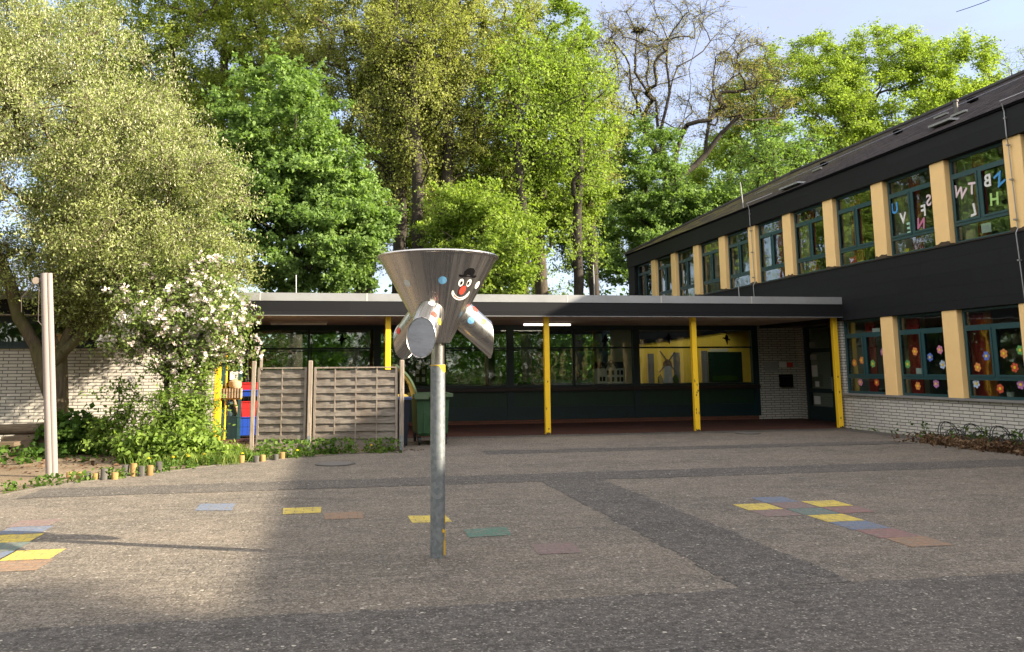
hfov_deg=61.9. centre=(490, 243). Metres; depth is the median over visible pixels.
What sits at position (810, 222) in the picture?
window
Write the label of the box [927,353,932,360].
flower sticker
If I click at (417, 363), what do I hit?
window
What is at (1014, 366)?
flower sticker
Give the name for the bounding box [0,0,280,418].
willow tree
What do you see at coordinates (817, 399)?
notice sheet
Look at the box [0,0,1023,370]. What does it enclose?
sky
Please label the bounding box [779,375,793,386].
letter box
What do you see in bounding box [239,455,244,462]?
palisade stake
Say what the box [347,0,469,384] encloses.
woodland tree
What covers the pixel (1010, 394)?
plant pot
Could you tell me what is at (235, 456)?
grass
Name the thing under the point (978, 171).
window
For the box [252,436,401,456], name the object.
fence weeds
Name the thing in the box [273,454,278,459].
palisade stake
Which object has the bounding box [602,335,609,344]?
bird sticker
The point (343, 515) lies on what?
painted square
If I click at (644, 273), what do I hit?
window
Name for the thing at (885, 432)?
wall weeds
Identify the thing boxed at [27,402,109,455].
shrub
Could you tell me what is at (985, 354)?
flower sticker
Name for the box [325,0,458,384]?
woodland tree
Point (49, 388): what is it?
wooden pole
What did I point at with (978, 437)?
fallen twigs
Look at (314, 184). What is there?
maple tree
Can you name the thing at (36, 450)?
bed weeds
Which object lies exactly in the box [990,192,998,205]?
window letter
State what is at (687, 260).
window
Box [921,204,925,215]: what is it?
window letter
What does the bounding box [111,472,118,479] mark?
palisade stake
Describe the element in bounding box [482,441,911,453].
paving band
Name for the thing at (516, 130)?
woodland tree
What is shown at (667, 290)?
window
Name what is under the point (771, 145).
beech tree
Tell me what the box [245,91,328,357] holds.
woodland tree
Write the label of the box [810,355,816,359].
notice sheet
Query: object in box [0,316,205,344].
window frame
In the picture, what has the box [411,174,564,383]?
lime tree
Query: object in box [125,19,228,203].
woodland tree
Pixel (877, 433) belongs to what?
paving band
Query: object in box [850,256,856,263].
pink box
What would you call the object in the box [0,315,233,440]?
brick wing
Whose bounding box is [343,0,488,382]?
woodland tree
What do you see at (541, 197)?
lime tree
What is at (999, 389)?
flower sticker
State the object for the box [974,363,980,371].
flower sticker
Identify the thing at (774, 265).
window
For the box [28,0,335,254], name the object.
oak tree
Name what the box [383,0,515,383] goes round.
woodland tree
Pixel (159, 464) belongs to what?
palisade stake
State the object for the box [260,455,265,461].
palisade stake
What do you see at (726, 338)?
bird sticker
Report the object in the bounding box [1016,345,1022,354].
flower sticker
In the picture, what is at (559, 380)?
undergrowth
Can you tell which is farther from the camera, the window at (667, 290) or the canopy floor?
the window at (667, 290)
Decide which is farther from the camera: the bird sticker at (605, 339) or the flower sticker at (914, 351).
the bird sticker at (605, 339)
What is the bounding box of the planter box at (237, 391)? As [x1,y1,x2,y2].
[220,388,242,398]
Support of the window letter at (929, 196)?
attached to the school building
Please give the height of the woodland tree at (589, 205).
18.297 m
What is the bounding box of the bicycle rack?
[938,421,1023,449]
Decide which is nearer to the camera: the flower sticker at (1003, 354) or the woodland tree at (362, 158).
the flower sticker at (1003, 354)
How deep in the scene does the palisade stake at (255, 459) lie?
15.03 m
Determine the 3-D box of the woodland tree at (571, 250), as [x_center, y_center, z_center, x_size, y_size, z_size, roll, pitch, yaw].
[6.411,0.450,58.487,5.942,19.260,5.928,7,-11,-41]
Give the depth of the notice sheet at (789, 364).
26.74 m
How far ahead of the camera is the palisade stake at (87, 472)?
12.82 m
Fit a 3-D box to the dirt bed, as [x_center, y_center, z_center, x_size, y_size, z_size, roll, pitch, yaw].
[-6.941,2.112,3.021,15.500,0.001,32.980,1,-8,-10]
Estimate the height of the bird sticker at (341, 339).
0.370 m
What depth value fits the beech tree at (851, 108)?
55.06 m
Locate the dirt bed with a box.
[0,441,398,493]
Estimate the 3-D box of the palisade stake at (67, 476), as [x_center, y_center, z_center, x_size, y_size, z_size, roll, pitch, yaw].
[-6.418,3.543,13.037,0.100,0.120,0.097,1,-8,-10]
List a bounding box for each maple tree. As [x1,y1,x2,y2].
[179,36,408,369]
[582,108,746,290]
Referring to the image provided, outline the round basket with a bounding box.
[229,379,241,387]
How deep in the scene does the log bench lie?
16.85 m
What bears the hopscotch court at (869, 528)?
on the playground paving
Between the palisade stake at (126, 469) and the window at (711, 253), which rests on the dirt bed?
the palisade stake at (126, 469)
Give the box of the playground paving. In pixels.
[0,428,1023,631]
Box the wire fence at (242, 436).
[181,390,255,444]
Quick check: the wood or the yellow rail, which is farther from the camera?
the wood
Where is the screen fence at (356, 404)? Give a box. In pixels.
[249,351,403,450]
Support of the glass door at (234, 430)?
on the canopy floor
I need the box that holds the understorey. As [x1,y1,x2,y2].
[30,285,667,384]
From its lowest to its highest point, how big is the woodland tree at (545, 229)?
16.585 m
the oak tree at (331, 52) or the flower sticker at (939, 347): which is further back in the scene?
the oak tree at (331, 52)
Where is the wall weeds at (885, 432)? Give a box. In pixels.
[850,425,932,436]
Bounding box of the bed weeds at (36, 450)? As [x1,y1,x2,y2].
[0,441,117,464]
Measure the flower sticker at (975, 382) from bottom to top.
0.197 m
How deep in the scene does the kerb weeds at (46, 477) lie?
13.19 m
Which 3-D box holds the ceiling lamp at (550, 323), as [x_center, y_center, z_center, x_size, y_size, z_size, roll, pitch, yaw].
[1.595,2.248,23.904,1.400,0.092,0.120,1,-8,-10]
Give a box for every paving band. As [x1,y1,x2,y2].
[0,573,1023,651]
[19,459,1023,497]
[408,428,855,439]
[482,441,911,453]
[542,480,851,587]
[841,430,919,438]
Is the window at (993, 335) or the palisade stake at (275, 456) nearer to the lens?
the palisade stake at (275, 456)
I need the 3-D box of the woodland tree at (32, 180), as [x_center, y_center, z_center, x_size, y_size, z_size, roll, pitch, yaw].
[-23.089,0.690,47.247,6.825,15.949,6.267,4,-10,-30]
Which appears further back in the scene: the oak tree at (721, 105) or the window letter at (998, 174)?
the oak tree at (721, 105)
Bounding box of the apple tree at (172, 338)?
[74,248,264,429]
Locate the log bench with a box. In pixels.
[0,423,44,456]
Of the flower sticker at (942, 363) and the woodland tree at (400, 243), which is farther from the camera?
the woodland tree at (400, 243)
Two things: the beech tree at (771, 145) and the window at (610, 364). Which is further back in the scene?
the beech tree at (771, 145)
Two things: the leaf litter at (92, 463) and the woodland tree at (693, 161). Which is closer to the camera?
the leaf litter at (92, 463)
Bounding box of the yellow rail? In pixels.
[219,352,241,439]
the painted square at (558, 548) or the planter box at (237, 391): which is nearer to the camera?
the painted square at (558, 548)
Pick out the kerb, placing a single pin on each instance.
(168, 471)
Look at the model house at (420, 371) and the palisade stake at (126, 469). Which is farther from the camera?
the model house at (420, 371)
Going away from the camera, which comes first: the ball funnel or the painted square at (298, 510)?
the ball funnel
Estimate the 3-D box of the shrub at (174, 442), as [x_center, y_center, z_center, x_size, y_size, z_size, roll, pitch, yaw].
[-5.592,3.716,15.228,2.245,1.426,1.308,1,-8,-10]
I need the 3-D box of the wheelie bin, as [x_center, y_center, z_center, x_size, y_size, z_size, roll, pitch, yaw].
[-1.975,3.755,18.023,0.590,1.040,0.630,1,-8,-10]
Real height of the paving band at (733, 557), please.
0.001 m
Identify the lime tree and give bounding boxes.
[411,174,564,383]
[482,0,635,379]
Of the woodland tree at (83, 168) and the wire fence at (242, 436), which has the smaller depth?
the wire fence at (242, 436)
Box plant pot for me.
[1006,385,1013,396]
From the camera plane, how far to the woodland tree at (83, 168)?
33.55 m
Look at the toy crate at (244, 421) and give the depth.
20.44 m
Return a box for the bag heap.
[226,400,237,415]
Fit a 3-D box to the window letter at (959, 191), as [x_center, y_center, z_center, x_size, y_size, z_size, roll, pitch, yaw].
[10.180,-1.104,18.508,0.008,0.266,0.401,1,12,-10]
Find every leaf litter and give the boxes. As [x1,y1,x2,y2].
[0,440,248,473]
[891,431,1023,455]
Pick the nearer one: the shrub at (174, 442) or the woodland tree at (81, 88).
the shrub at (174, 442)
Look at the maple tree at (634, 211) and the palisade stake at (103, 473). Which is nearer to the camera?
the palisade stake at (103, 473)
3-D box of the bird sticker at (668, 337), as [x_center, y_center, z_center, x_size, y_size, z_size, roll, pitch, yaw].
[5.469,2.913,26.210,0.270,0.370,0.003,1,-8,-10]
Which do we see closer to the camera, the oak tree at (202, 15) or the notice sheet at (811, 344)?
the notice sheet at (811, 344)
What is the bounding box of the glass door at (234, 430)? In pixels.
[220,346,242,438]
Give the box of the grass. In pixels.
[123,441,265,466]
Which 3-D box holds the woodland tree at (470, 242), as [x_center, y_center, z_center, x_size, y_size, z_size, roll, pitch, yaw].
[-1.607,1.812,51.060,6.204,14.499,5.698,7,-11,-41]
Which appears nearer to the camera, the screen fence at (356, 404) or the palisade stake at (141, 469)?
the palisade stake at (141, 469)
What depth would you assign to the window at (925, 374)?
19.60 m
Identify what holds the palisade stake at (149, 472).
on the playground paving
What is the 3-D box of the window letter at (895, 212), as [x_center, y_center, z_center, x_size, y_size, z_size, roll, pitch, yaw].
[9.784,-0.856,20.664,0.008,0.267,0.229,1,-8,-10]
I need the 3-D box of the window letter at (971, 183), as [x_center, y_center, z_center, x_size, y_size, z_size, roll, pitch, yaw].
[10.244,-1.177,18.164,0.008,0.264,0.223,1,-2,-10]
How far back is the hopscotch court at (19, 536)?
7.77 m
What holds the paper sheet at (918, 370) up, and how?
attached to the school building
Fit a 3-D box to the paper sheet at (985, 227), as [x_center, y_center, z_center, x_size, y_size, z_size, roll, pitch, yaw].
[10.322,-0.331,17.777,0.003,0.200,0.270,1,-8,-10]
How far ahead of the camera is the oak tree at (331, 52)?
35.84 m
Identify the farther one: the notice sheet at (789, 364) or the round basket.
the notice sheet at (789, 364)
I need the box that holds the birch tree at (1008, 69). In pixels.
[980,46,1023,82]
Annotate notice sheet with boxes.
[779,362,786,367]
[787,362,792,366]
[809,342,814,347]
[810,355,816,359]
[811,365,817,376]
[814,396,820,403]
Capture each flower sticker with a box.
[912,347,917,354]
[915,382,920,389]
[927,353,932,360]
[933,380,938,387]
[937,345,942,353]
[940,360,945,368]
[973,380,979,387]
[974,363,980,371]
[983,352,989,359]
[997,384,1003,392]
[1000,349,1006,357]
[1011,363,1018,372]
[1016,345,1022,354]
[1017,381,1023,388]
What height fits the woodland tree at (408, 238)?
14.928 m
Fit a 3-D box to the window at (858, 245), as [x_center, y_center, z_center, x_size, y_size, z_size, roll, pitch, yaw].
[9.520,-0.406,22.123,0.103,1.875,1.685,1,-8,-10]
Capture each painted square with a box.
[195,503,235,509]
[283,507,320,513]
[324,511,363,518]
[408,515,451,522]
[464,527,510,536]
[530,542,581,553]
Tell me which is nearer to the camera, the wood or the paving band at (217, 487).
the paving band at (217, 487)
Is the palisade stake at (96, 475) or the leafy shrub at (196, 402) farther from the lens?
the leafy shrub at (196, 402)
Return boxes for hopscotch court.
[0,519,64,571]
[733,496,952,546]
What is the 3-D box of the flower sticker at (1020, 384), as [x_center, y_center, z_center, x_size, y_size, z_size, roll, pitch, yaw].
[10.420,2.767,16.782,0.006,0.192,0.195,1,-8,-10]
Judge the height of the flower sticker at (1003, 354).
0.199 m
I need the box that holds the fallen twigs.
[926,429,1023,452]
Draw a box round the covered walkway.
[0,265,843,436]
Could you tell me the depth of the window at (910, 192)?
20.07 m
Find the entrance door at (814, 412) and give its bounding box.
[803,322,862,421]
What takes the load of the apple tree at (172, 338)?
on the dirt bed
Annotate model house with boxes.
[413,357,427,385]
[593,359,624,383]
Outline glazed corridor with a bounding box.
[234,325,761,427]
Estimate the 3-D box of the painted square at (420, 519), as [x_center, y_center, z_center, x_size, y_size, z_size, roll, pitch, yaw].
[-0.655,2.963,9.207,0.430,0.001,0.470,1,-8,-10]
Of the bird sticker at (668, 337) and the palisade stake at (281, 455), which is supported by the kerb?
the palisade stake at (281, 455)
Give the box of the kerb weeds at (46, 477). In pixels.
[0,442,398,493]
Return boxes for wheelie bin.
[397,396,411,445]
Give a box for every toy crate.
[240,416,255,434]
[241,401,256,416]
[242,382,256,389]
[242,390,256,395]
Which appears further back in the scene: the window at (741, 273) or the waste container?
the window at (741, 273)
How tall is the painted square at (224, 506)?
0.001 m
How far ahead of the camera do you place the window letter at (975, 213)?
18.08 m
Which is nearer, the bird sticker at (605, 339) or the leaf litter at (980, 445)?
the leaf litter at (980, 445)
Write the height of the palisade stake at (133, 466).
0.220 m
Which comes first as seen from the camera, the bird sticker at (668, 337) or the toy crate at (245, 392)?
the toy crate at (245, 392)
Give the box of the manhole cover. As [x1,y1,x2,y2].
[315,461,354,465]
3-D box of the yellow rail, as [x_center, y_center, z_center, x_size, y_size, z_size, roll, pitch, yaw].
[-6.087,3.438,20.044,0.510,2.280,0.132,1,-8,-10]
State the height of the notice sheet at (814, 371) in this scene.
0.340 m
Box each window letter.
[891,202,897,213]
[899,212,905,223]
[917,217,924,228]
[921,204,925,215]
[926,194,931,205]
[954,185,967,198]
[968,182,974,194]
[971,203,976,216]
[984,173,990,186]
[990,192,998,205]
[993,170,1005,187]
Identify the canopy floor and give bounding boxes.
[220,418,836,441]
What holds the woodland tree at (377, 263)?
on the ground
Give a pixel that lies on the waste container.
(420, 401)
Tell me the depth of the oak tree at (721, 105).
48.06 m
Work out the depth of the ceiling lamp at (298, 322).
22.46 m
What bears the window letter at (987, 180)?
attached to the school building
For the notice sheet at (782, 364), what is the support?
attached to the school building
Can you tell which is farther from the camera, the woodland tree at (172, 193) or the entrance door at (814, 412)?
the woodland tree at (172, 193)
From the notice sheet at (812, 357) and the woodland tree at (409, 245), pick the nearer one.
the notice sheet at (812, 357)
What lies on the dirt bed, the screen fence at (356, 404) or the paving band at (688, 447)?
the screen fence at (356, 404)
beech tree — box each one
[683,16,1009,190]
[704,108,842,209]
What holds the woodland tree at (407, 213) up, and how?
on the ground
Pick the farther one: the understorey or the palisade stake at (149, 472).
the understorey
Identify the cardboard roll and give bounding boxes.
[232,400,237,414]
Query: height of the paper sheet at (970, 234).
0.251 m
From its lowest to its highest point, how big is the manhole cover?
0.014 m
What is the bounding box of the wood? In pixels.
[22,276,628,375]
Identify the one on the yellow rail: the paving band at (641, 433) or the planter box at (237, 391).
the planter box at (237, 391)
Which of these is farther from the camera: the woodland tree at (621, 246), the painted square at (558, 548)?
the woodland tree at (621, 246)
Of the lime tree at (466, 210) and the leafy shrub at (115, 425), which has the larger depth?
the lime tree at (466, 210)
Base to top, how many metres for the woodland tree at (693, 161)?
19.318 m
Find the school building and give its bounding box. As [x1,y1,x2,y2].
[624,70,1023,439]
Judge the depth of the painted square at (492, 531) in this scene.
8.41 m
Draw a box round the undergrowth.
[312,375,594,385]
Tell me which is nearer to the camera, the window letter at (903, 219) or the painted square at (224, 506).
the painted square at (224, 506)
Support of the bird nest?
on the oak tree at (721, 105)
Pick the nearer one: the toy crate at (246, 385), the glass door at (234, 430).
the glass door at (234, 430)
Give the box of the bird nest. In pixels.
[631,25,643,34]
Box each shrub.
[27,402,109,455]
[75,376,148,456]
[98,359,237,459]
[107,413,242,464]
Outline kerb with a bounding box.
[0,450,398,495]
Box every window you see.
[416,362,424,381]
[600,363,622,381]
[638,262,651,295]
[658,255,671,295]
[678,248,694,295]
[701,239,719,294]
[728,229,749,288]
[758,217,784,282]
[794,204,825,274]
[836,187,874,265]
[844,318,885,393]
[887,167,934,255]
[897,312,948,396]
[949,142,1009,242]
[962,304,1023,399]
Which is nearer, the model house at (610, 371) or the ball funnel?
the ball funnel
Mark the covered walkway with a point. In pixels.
(389, 310)
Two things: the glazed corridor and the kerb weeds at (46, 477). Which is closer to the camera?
the kerb weeds at (46, 477)
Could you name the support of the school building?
on the ground
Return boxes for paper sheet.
[230,371,238,379]
[872,328,879,331]
[916,368,923,373]
[966,229,974,239]
[981,222,991,232]
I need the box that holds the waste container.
[391,364,452,444]
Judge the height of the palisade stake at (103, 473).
0.190 m
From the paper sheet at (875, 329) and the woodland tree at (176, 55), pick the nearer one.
the paper sheet at (875, 329)
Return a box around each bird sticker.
[338,334,346,345]
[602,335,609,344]
[665,333,672,343]
[722,334,729,344]
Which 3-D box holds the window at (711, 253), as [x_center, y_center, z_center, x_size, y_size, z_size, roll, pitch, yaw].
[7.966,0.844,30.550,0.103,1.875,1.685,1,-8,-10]
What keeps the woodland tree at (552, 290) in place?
on the ground
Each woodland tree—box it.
[7,134,125,241]
[13,81,153,290]
[33,35,133,172]
[122,117,206,254]
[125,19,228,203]
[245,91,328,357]
[302,167,387,366]
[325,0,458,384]
[331,97,392,251]
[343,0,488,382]
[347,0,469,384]
[368,121,437,250]
[381,186,439,249]
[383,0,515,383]
[387,164,458,380]
[428,161,504,379]
[463,4,583,382]
[472,113,567,377]
[499,182,571,344]
[518,28,632,381]
[546,181,626,382]
[552,124,612,366]
[559,28,649,361]
[608,159,661,293]
[658,137,721,201]
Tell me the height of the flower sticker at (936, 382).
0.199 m
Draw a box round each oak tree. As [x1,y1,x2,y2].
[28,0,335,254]
[240,0,554,369]
[584,0,812,229]
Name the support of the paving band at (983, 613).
on the playground paving
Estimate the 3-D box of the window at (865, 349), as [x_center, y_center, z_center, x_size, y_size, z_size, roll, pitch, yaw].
[9.539,2.852,21.651,0.093,1.870,1.700,1,-8,-10]
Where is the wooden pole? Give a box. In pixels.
[21,273,57,476]
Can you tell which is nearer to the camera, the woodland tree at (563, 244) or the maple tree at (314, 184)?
the maple tree at (314, 184)
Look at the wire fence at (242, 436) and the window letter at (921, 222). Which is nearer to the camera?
the wire fence at (242, 436)
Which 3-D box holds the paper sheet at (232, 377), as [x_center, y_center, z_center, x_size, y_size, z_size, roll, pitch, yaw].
[-6.080,3.134,20.318,0.210,0.200,0.006,1,-8,-10]
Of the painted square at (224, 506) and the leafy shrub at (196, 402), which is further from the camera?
the leafy shrub at (196, 402)
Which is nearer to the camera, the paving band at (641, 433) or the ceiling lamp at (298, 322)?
the paving band at (641, 433)
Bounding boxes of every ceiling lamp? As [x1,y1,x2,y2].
[269,321,327,324]
[522,322,571,325]
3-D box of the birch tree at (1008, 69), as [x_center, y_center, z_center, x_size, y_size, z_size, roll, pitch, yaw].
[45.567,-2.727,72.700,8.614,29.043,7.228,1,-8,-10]
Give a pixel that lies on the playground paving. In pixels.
(136, 558)
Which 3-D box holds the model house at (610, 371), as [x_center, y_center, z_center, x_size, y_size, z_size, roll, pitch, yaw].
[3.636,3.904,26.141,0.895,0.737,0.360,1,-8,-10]
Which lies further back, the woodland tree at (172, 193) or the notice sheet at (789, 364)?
the woodland tree at (172, 193)
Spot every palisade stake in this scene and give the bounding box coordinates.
[66,471,72,478]
[84,471,90,479]
[92,473,98,479]
[100,468,107,479]
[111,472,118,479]
[122,465,128,475]
[130,463,136,476]
[138,466,144,476]
[146,465,153,475]
[155,461,161,472]
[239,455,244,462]
[253,456,258,462]
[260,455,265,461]
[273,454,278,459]
[279,452,284,458]
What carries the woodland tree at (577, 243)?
on the ground
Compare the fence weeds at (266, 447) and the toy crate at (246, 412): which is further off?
the toy crate at (246, 412)
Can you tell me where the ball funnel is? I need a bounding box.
[377,248,498,562]
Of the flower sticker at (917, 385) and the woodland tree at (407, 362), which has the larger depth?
the woodland tree at (407, 362)

